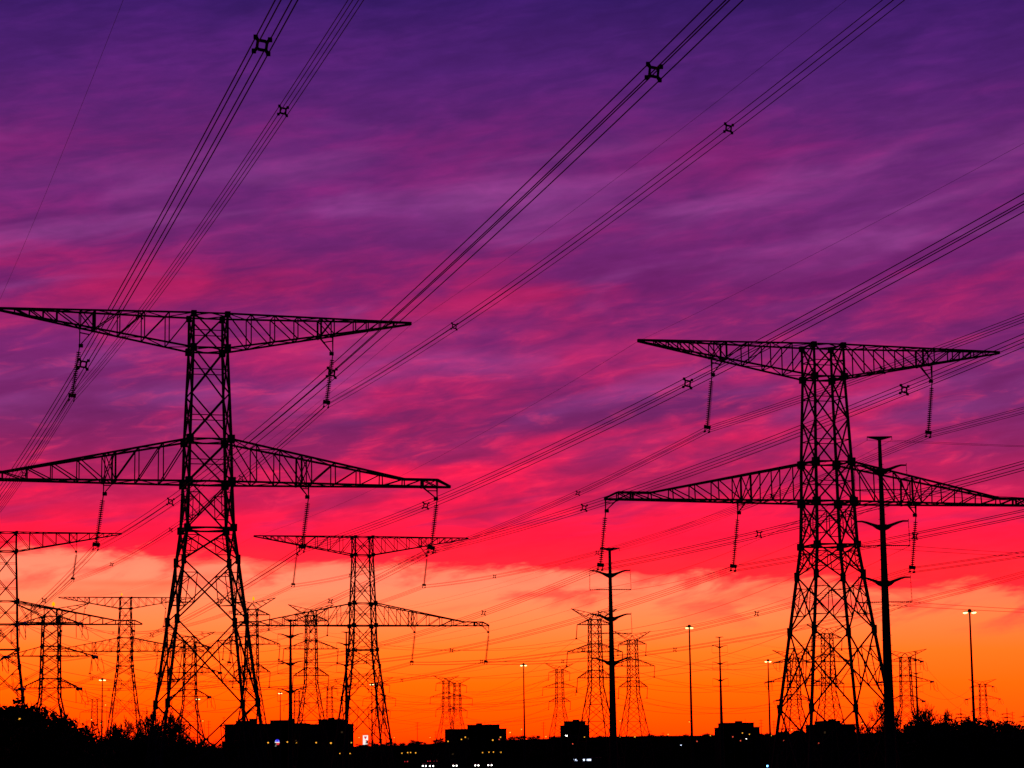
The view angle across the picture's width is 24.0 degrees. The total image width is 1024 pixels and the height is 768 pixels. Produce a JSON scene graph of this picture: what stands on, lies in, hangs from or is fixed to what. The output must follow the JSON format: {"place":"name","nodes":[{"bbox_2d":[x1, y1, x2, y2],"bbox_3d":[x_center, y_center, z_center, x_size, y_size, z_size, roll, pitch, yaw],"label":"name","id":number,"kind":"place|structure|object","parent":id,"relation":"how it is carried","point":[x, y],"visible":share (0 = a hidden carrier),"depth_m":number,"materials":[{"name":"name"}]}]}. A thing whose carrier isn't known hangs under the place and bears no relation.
{"place":"outdoors","nodes":[
{"label":"outdoors","id":0,"kind":"place"},
{"bbox_2d":[0,0,1023,745],"label":"sky","id":1,"kind":"structure","parent":0,"point":[422,119],"materials":[{"name":"purple"}]},
{"bbox_2d":[418,764,682,767],"bbox_3d":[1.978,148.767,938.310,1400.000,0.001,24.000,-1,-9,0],"label":"road","id":2,"kind":"structure","parent":0,"point":[531,766],"depth_m":937.01,"materials":[{"name":"black asphalt"}]},
{"bbox_2d":[573,757,600,764],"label":"bus","id":3,"kind":"object","parent":2,"relation":"on","point":[596,760],"visible":0.78,"depth_m":931.38,"materials":[{"name":"paint"}]},
{"bbox_2d":[354,733,875,767],"bbox_3d":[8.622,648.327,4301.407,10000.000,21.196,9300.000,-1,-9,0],"label":"ground","id":4,"kind":"structure","parent":0,"point":[705,759],"depth_m":1206.84,"materials":[{"name":"black plant"}]},
{"bbox_2d":[0,711,63,767],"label":"leafy tree","id":5,"kind":"object","parent":4,"relation":"on","point":[30,747],"visible":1,"depth_m":236.74,"materials":[{"name":"black plant"}]},
{"bbox_2d":[0,720,65,767],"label":"leafy tree","id":6,"kind":"object","parent":4,"relation":"on","point":[47,734],"visible":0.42,"depth_m":241.70,"materials":[{"name":"black plant"}]},
{"bbox_2d":[0,698,68,763],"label":"leafy tree","id":7,"kind":"object","parent":4,"relation":"on","point":[9,710],"visible":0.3,"depth_m":260.85,"materials":[{"name":"black plant"}]},
{"bbox_2d":[0,602,103,714],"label":"lattice tower","id":8,"kind":"structure","parent":4,"relation":"on","point":[59,646],"depth_m":333.01,"materials":[{"name":"metal"}]},
{"bbox_2d":[30,703,81,767],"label":"leafy tree","id":9,"kind":"object","parent":4,"relation":"on","point":[76,735],"visible":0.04,"depth_m":272.49,"materials":[{"name":"black plant"}]},
{"bbox_2d":[33,705,81,741],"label":"leafy tree","id":10,"kind":"object","parent":4,"relation":"on","point":[58,721],"visible":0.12,"depth_m":276.89,"materials":[{"name":"black plant"}]},
{"bbox_2d":[15,731,103,767],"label":"leafy tree","id":11,"kind":"object","parent":4,"relation":"on","point":[87,761],"visible":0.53,"depth_m":247.21,"materials":[{"name":"black plant"}]},
{"bbox_2d":[0,531,142,708],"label":"lattice pylon","id":12,"kind":"object","parent":4,"relation":"on","point":[17,600],"visible":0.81,"depth_m":433.17,"materials":[{"name":"metal"}]},
{"bbox_2d":[75,723,102,767],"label":"leafy tree","id":13,"kind":"object","parent":4,"relation":"on","point":[84,743],"visible":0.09,"depth_m":281.86,"materials":[{"name":"black plant"}]},
{"bbox_2d":[78,721,107,767],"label":"leafy tree","id":14,"kind":"object","parent":4,"relation":"on","point":[88,728],"visible":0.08,"depth_m":287.78,"materials":[{"name":"black plant"}]},
{"bbox_2d":[79,695,108,738],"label":"lattice tower","id":15,"kind":"structure","parent":4,"relation":"on","point":[92,701],"depth_m":1189.31,"materials":[{"name":"metal"}]},
{"bbox_2d":[90,737,119,767],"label":"leafy tree","id":16,"kind":"object","parent":4,"relation":"on","point":[103,754],"visible":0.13,"depth_m":297.10,"materials":[{"name":"black plant"}]},
{"bbox_2d":[92,734,146,767],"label":"leafy tree","id":17,"kind":"object","parent":4,"relation":"on","point":[125,754],"visible":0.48,"depth_m":373.74,"materials":[{"name":"black plant"}]},
{"bbox_2d":[102,723,137,744],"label":"bare tree","id":18,"kind":"object","parent":4,"relation":"on","point":[113,730],"visible":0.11,"depth_m":418.18,"materials":[{"name":"black plant"}]},
{"bbox_2d":[98,717,142,738],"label":"bare tree","id":19,"kind":"object","parent":4,"relation":"on","point":[128,731],"visible":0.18,"depth_m":425.45,"materials":[{"name":"black plant"}]},
{"bbox_2d":[41,593,203,737],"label":"lattice pylon","id":20,"kind":"object","parent":4,"relation":"on","point":[120,608],"visible":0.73,"depth_m":738.25,"materials":[{"name":"metal"}]},
{"bbox_2d":[108,736,160,767],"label":"leafy tree","id":21,"kind":"object","parent":4,"relation":"on","point":[140,749],"visible":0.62,"depth_m":374.95,"materials":[{"name":"black plant"}]},
{"bbox_2d":[123,707,163,738],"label":"bare tree","id":22,"kind":"object","parent":4,"relation":"on","point":[149,719],"visible":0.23,"depth_m":443.09,"materials":[{"name":"black plant"}]},
{"bbox_2d":[130,734,185,767],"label":"leafy tree","id":23,"kind":"object","parent":4,"relation":"on","point":[167,759],"visible":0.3,"depth_m":383.55,"materials":[{"name":"black plant"}]},
{"bbox_2d":[135,716,192,747],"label":"bare tree","id":24,"kind":"object","parent":4,"relation":"on","point":[157,730],"visible":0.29,"depth_m":434.21,"materials":[{"name":"black plant"}]},
{"bbox_2d":[160,738,197,766],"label":"leafy tree","id":25,"kind":"object","parent":4,"relation":"on","point":[183,746],"visible":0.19,"depth_m":396.39,"materials":[{"name":"black plant"}]},
{"bbox_2d":[160,708,212,749],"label":"bare tree","id":26,"kind":"object","parent":4,"relation":"on","point":[171,716],"visible":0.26,"depth_m":445.07,"materials":[{"name":"black plant"}]},
{"bbox_2d":[156,632,225,743],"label":"lattice tower","id":27,"kind":"structure","parent":4,"relation":"on","point":[194,685],"depth_m":496.59,"materials":[{"name":"metal"}]},
{"bbox_2d":[164,742,227,767],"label":"leafy tree","id":28,"kind":"object","parent":4,"relation":"on","point":[192,762],"visible":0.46,"depth_m":404.64,"materials":[{"name":"black plant"}]},
{"bbox_2d":[181,739,239,767],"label":"leafy tree","id":29,"kind":"object","parent":4,"relation":"on","point":[231,757],"visible":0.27,"depth_m":414.40,"materials":[{"name":"black plant"}]},
{"bbox_2d":[195,740,240,767],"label":"leafy tree","id":30,"kind":"object","parent":4,"relation":"on","point":[229,747],"visible":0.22,"depth_m":426.05,"materials":[{"name":"black plant"}]},
{"bbox_2d":[0,307,450,767],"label":"lattice pylon","id":31,"kind":"object","parent":4,"relation":"on","point":[223,351],"visible":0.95,"depth_m":233.37,"materials":[{"name":"metal"}]},
{"bbox_2d":[0,398,73,510],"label":"conductor bundle","id":32,"kind":"object","parent":31,"relation":"attached to","point":[22,473],"visible":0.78,"depth_m":259.31,"materials":[{"name":"metal"}]},
{"bbox_2d":[0,546,96,638],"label":"conductor bundle","id":33,"kind":"object","parent":31,"relation":"attached to","point":[44,600],"visible":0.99,"depth_m":266.82,"materials":[{"name":"metal"}]},
{"bbox_2d":[0,0,297,498],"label":"conductor bundle","id":34,"kind":"object","parent":31,"relation":"attached to","point":[266,42],"visible":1,"depth_m":91.00,"materials":[{"name":"metal"}]},
{"bbox_2d":[61,548,301,660],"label":"conductor bundle","id":35,"kind":"object","parent":31,"relation":"hanging from","point":[219,600],"visible":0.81,"depth_m":288.05,"materials":[{"name":"metal"}]},
{"bbox_2d":[72,404,327,581],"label":"conductor bundle","id":36,"kind":"object","parent":31,"relation":"hanging from","point":[239,476],"visible":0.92,"depth_m":289.29,"materials":[{"name":"metal"}]},
{"bbox_2d":[72,0,363,400],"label":"conductor bundle","id":37,"kind":"object","parent":31,"relation":"attached to","point":[278,114],"visible":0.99,"depth_m":139.76,"materials":[{"name":"metal"}]},
{"bbox_2d":[129,549,430,660],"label":"conductor bundle","id":38,"kind":"object","parent":31,"relation":"attached to","point":[307,608],"visible":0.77,"depth_m":284.73,"materials":[{"name":"metal"}]},
{"bbox_2d":[93,0,742,549],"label":"conductor bundle","id":39,"kind":"object","parent":31,"relation":"attached to","point":[653,68],"visible":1,"depth_m":95.32,"materials":[{"name":"metal"}]},
{"bbox_2d":[324,0,904,406],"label":"conductor bundle","id":40,"kind":"object","parent":31,"relation":"attached to","point":[729,126],"visible":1,"depth_m":146.57,"materials":[{"name":"metal"}]},
{"bbox_2d":[414,0,845,322],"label":"shield wire","id":41,"kind":"object","parent":31,"relation":"attached to","point":[654,149],"visible":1,"depth_m":169.81,"materials":[{"name":"metal"}]},
{"bbox_2d":[300,193,1023,551],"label":"conductor bundle","id":42,"kind":"object","parent":31,"relation":"attached to","point":[720,359],"visible":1,"depth_m":125.78,"materials":[{"name":"metal"}]},
{"bbox_2d":[430,333,1023,552],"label":"conductor bundle","id":43,"kind":"object","parent":31,"relation":"attached to","point":[901,392],"visible":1,"depth_m":153.28,"materials":[{"name":"metal"}]},
{"bbox_2d":[224,719,271,767],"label":"apartment building","id":44,"kind":"structure","parent":4,"relation":"on","point":[229,737],"depth_m":989.55,"materials":[{"name":"concrete"}]},
{"bbox_2d":[222,596,279,767],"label":"lattice tower","id":45,"kind":"structure","parent":4,"relation":"on","point":[258,665],"depth_m":536.74,"materials":[{"name":"metal"}]},
{"bbox_2d":[268,719,308,767],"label":"apartment building","id":46,"kind":"structure","parent":4,"relation":"on","point":[284,738],"depth_m":999.19,"materials":[{"name":"concrete"}]},
{"bbox_2d":[277,619,303,767],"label":"transmission pole","id":47,"kind":"object","parent":4,"relation":"on","point":[290,691],"visible":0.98,"depth_m":492.92,"materials":[{"name":"metal"}]},
{"bbox_2d":[282,604,338,767],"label":"lattice tower","id":48,"kind":"structure","parent":4,"relation":"on","point":[317,668],"depth_m":551.44,"materials":[{"name":"metal"}]},
{"bbox_2d":[315,682,339,717],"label":"lattice tower","id":49,"kind":"structure","parent":4,"relation":"on","point":[328,701],"depth_m":1140.23,"materials":[{"name":"metal"}]},
{"bbox_2d":[304,716,353,767],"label":"apartment building","id":50,"kind":"structure","parent":4,"relation":"on","point":[310,738],"depth_m":992.33,"materials":[{"name":"concrete"}]},
{"bbox_2d":[336,632,355,767],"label":"transmission pole","id":51,"kind":"object","parent":4,"relation":"on","point":[346,764],"visible":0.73,"depth_m":654.37,"materials":[{"name":"metal"}]},
{"bbox_2d":[227,535,489,767],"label":"lattice pylon","id":52,"kind":"object","parent":4,"relation":"on","point":[352,603],"visible":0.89,"depth_m":446.45,"materials":[{"name":"metal"}]},
{"bbox_2d":[43,663,229,690],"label":"conductor bundle","id":53,"kind":"object","parent":52,"relation":"attached to","point":[143,686],"visible":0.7,"depth_m":548.88,"materials":[{"name":"metal"}]},
{"bbox_2d":[83,585,293,633],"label":"conductor bundle","id":54,"kind":"object","parent":52,"relation":"attached to","point":[210,617],"visible":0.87,"depth_m":519.74,"materials":[{"name":"metal"}]},
{"bbox_2d":[89,663,306,689],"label":"conductor bundle","id":55,"kind":"object","parent":52,"relation":"attached to","point":[216,684],"visible":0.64,"depth_m":519.99,"materials":[{"name":"metal"}]},
{"bbox_2d":[155,662,409,689],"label":"conductor bundle","id":56,"kind":"object","parent":52,"relation":"attached to","point":[312,683],"visible":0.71,"depth_m":527.14,"materials":[{"name":"metal"}]},
{"bbox_2d":[163,585,423,633],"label":"conductor bundle","id":57,"kind":"object","parent":52,"relation":"attached to","point":[323,617],"visible":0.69,"depth_m":520.04,"materials":[{"name":"metal"}]},
{"bbox_2d":[204,664,485,689],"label":"conductor bundle","id":58,"kind":"object","parent":52,"relation":"attached to","point":[373,683],"visible":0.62,"depth_m":517.49,"materials":[{"name":"metal"}]},
{"bbox_2d":[362,678,396,767],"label":"lattice tower","id":59,"kind":"structure","parent":4,"relation":"on","point":[375,726],"depth_m":892.30,"materials":[{"name":"metal"}]},
{"bbox_2d":[394,741,418,759],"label":"leafy tree","id":60,"kind":"object","parent":4,"relation":"on","point":[404,748],"visible":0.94,"depth_m":1344.47,"materials":[{"name":"black plant"}]},
{"bbox_2d":[429,676,462,767],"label":"lattice tower","id":61,"kind":"structure","parent":4,"relation":"on","point":[448,697],"depth_m":941.85,"materials":[{"name":"metal"}]},
{"bbox_2d":[441,678,473,766],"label":"lattice tower","id":62,"kind":"structure","parent":4,"relation":"on","point":[459,710],"depth_m":966.66,"materials":[{"name":"metal"}]},
{"bbox_2d":[444,723,506,765],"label":"apartment building","id":63,"kind":"structure","parent":4,"relation":"on","point":[480,736],"depth_m":1028.54,"materials":[{"name":"concrete"}]},
{"bbox_2d":[520,663,526,767],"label":"mast lamp","id":64,"kind":"object","parent":4,"relation":"on","point":[524,717],"visible":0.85,"depth_m":594.19,"materials":[{"name":"metal"}]},
{"bbox_2d":[527,737,554,759],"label":"leafy tree","id":65,"kind":"object","parent":4,"relation":"on","point":[533,752],"visible":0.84,"depth_m":1288.82,"materials":[{"name":"black plant"}]},
{"bbox_2d":[542,663,578,767],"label":"lattice tower","id":66,"kind":"structure","parent":4,"relation":"on","point":[557,697],"depth_m":872.65,"materials":[{"name":"metal"}]},
{"bbox_2d":[560,719,589,765],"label":"apartment building","id":67,"kind":"structure","parent":4,"relation":"on","point":[574,726],"depth_m":949.65,"materials":[{"name":"concrete"}]},
{"bbox_2d":[566,608,622,767],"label":"lattice tower","id":68,"kind":"structure","parent":4,"relation":"on","point":[588,671],"depth_m":526.53,"materials":[{"name":"metal"}]},
{"bbox_2d":[589,548,632,767],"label":"transmission pole","id":69,"kind":"object","parent":4,"relation":"on","point":[612,663],"visible":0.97,"depth_m":307.88,"materials":[{"name":"metal"}]},
{"bbox_2d":[615,631,656,767],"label":"lattice tower","id":70,"kind":"structure","parent":4,"relation":"on","point":[637,685],"depth_m":654.95,"materials":[{"name":"metal"}]},
{"bbox_2d":[685,624,693,767],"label":"mast lamp","id":71,"kind":"object","parent":4,"relation":"on","point":[691,731],"visible":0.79,"depth_m":445.74,"materials":[{"name":"metal"}]},
{"bbox_2d":[696,733,714,752],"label":"leafy tree","id":72,"kind":"object","parent":4,"relation":"on","point":[705,746],"visible":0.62,"depth_m":1451.28,"materials":[{"name":"black plant"}]},
{"bbox_2d":[712,637,728,767],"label":"transmission pole","id":73,"kind":"object","parent":4,"relation":"on","point":[722,759],"visible":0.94,"depth_m":693.11,"materials":[{"name":"metal"}]},
{"bbox_2d":[714,721,760,764],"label":"apartment building","id":74,"kind":"structure","parent":4,"relation":"on","point":[736,729],"depth_m":890.17,"materials":[{"name":"concrete"}]},
{"bbox_2d":[765,659,771,767],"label":"mast lamp","id":75,"kind":"object","parent":4,"relation":"on","point":[770,745],"visible":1,"depth_m":593.94,"materials":[{"name":"metal"}]},
{"bbox_2d":[774,732,792,767],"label":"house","id":76,"kind":"structure","parent":4,"relation":"on","point":[784,753],"depth_m":691.91,"materials":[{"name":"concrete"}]},
{"bbox_2d":[764,650,824,767],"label":"lattice tower","id":77,"kind":"structure","parent":4,"relation":"on","point":[791,699],"depth_m":614.75,"materials":[{"name":"metal"}]},
{"bbox_2d":[791,731,807,767],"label":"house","id":78,"kind":"structure","parent":4,"relation":"on","point":[799,749],"depth_m":696.97,"materials":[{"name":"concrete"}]},
{"bbox_2d":[597,339,1023,767],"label":"lattice pylon","id":79,"kind":"object","parent":4,"relation":"on","point":[816,500],"visible":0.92,"depth_m":250.32,"materials":[{"name":"metal"}]},
{"bbox_2d":[228,566,599,665],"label":"conductor bundle","id":80,"kind":"object","parent":79,"relation":"attached to","point":[434,626],"visible":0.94,"depth_m":300.23,"materials":[{"name":"metal"}]},
{"bbox_2d":[293,428,706,586],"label":"conductor bundle","id":81,"kind":"object","parent":79,"relation":"attached to","point":[576,491],"visible":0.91,"depth_m":300.27,"materials":[{"name":"metal"}]},
{"bbox_2d":[308,567,732,664],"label":"conductor bundle","id":82,"kind":"object","parent":79,"relation":"hanging from","point":[450,649],"visible":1,"depth_m":302.71,"materials":[{"name":"metal"}]},
{"bbox_2d":[411,568,911,664],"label":"conductor bundle","id":83,"kind":"object","parent":79,"relation":"hanging from","point":[482,662],"visible":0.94,"depth_m":321.17,"materials":[{"name":"metal"}]},
{"bbox_2d":[423,433,927,587],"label":"conductor bundle","id":84,"kind":"object","parent":79,"relation":"attached to","point":[680,525],"visible":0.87,"depth_m":325.67,"materials":[{"name":"metal"}]},
{"bbox_2d":[485,571,1023,664],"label":"conductor bundle","id":85,"kind":"object","parent":79,"relation":"attached to","point":[563,660],"visible":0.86,"depth_m":322.28,"materials":[{"name":"metal"}]},
{"bbox_2d":[599,461,1023,569],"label":"conductor bundle","id":86,"kind":"object","parent":79,"relation":"attached to","point":[760,536],"visible":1,"depth_m":187.79,"materials":[{"name":"metal"}]},
{"bbox_2d":[707,313,1023,431],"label":"conductor bundle","id":87,"kind":"object","parent":79,"relation":"attached to","point":[884,372],"visible":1,"depth_m":207.71,"materials":[{"name":"metal"}]},
{"bbox_2d":[732,509,1023,570],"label":"conductor bundle","id":88,"kind":"object","parent":79,"relation":"attached to","point":[913,534],"visible":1,"depth_m":210.28,"materials":[{"name":"metal"}]},
{"bbox_2d":[911,551,1023,572],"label":"conductor bundle","id":89,"kind":"object","parent":79,"relation":"attached to","point":[970,563],"visible":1,"depth_m":239.28,"materials":[{"name":"metal"}]},
{"bbox_2d":[927,407,1023,436],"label":"conductor bundle","id":90,"kind":"object","parent":79,"relation":"attached to","point":[976,421],"visible":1,"depth_m":243.95,"materials":[{"name":"metal"}]},
{"bbox_2d":[803,624,854,767],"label":"lattice tower","id":91,"kind":"structure","parent":4,"relation":"on","point":[825,661],"depth_m":595.57,"materials":[{"name":"metal"}]},
{"bbox_2d":[805,717,855,763],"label":"apartment building","id":92,"kind":"structure","parent":4,"relation":"on","point":[851,732],"depth_m":870.37,"materials":[{"name":"concrete"}]},
{"bbox_2d":[835,721,873,767],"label":"bare tree","id":93,"kind":"object","parent":4,"relation":"on","point":[849,765],"visible":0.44,"depth_m":405.65,"materials":[{"name":"black plant"}]},
{"bbox_2d":[854,436,912,767],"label":"transmission pole","id":94,"kind":"object","parent":4,"relation":"on","point":[884,584],"visible":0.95,"depth_m":239.11,"materials":[{"name":"metal"}]},
{"bbox_2d":[865,698,902,741],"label":"bare tree","id":95,"kind":"object","parent":4,"relation":"on","point":[880,708],"visible":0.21,"depth_m":398.25,"materials":[{"name":"black plant"}]},
{"bbox_2d":[879,649,937,728],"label":"lattice tower","id":96,"kind":"structure","parent":4,"relation":"on","point":[903,681],"depth_m":555.61,"materials":[{"name":"metal"}]},
{"bbox_2d":[897,716,931,750],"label":"leafy tree","id":97,"kind":"object","parent":4,"relation":"on","point":[913,726],"visible":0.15,"depth_m":359.40,"materials":[{"name":"black plant"}]},
{"bbox_2d":[882,718,958,767],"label":"leafy tree","id":98,"kind":"object","parent":4,"relation":"on","point":[929,728],"visible":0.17,"depth_m":354.50,"materials":[{"name":"black plant"}]},
{"bbox_2d":[905,704,938,726],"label":"bare tree","id":99,"kind":"object","parent":4,"relation":"on","point":[928,718],"visible":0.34,"depth_m":424.88,"materials":[{"name":"black plant"}]},
{"bbox_2d":[963,609,975,722],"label":"mast lamp","id":100,"kind":"object","parent":4,"relation":"on","point":[969,611],"visible":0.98,"depth_m":397.21,"materials":[{"name":"metal"}]},
{"bbox_2d":[934,717,1019,767],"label":"leafy tree","id":101,"kind":"object","parent":4,"relation":"on","point":[968,727],"visible":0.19,"depth_m":346.80,"materials":[{"name":"black plant"}]},
{"bbox_2d":[964,679,1003,725],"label":"lattice tower","id":102,"kind":"structure","parent":4,"relation":"on","point":[980,699],"depth_m":792.87,"materials":[{"name":"metal"}]},
{"bbox_2d":[952,714,1023,767],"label":"leafy tree","id":103,"kind":"object","parent":4,"relation":"on","point":[1006,729],"visible":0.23,"depth_m":348.22,"materials":[{"name":"black plant"}]},
{"bbox_2d":[976,720,1023,753],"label":"leafy tree","id":104,"kind":"object","parent":4,"relation":"on","point":[990,724],"visible":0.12,"depth_m":348.63,"materials":[{"name":"black plant"}]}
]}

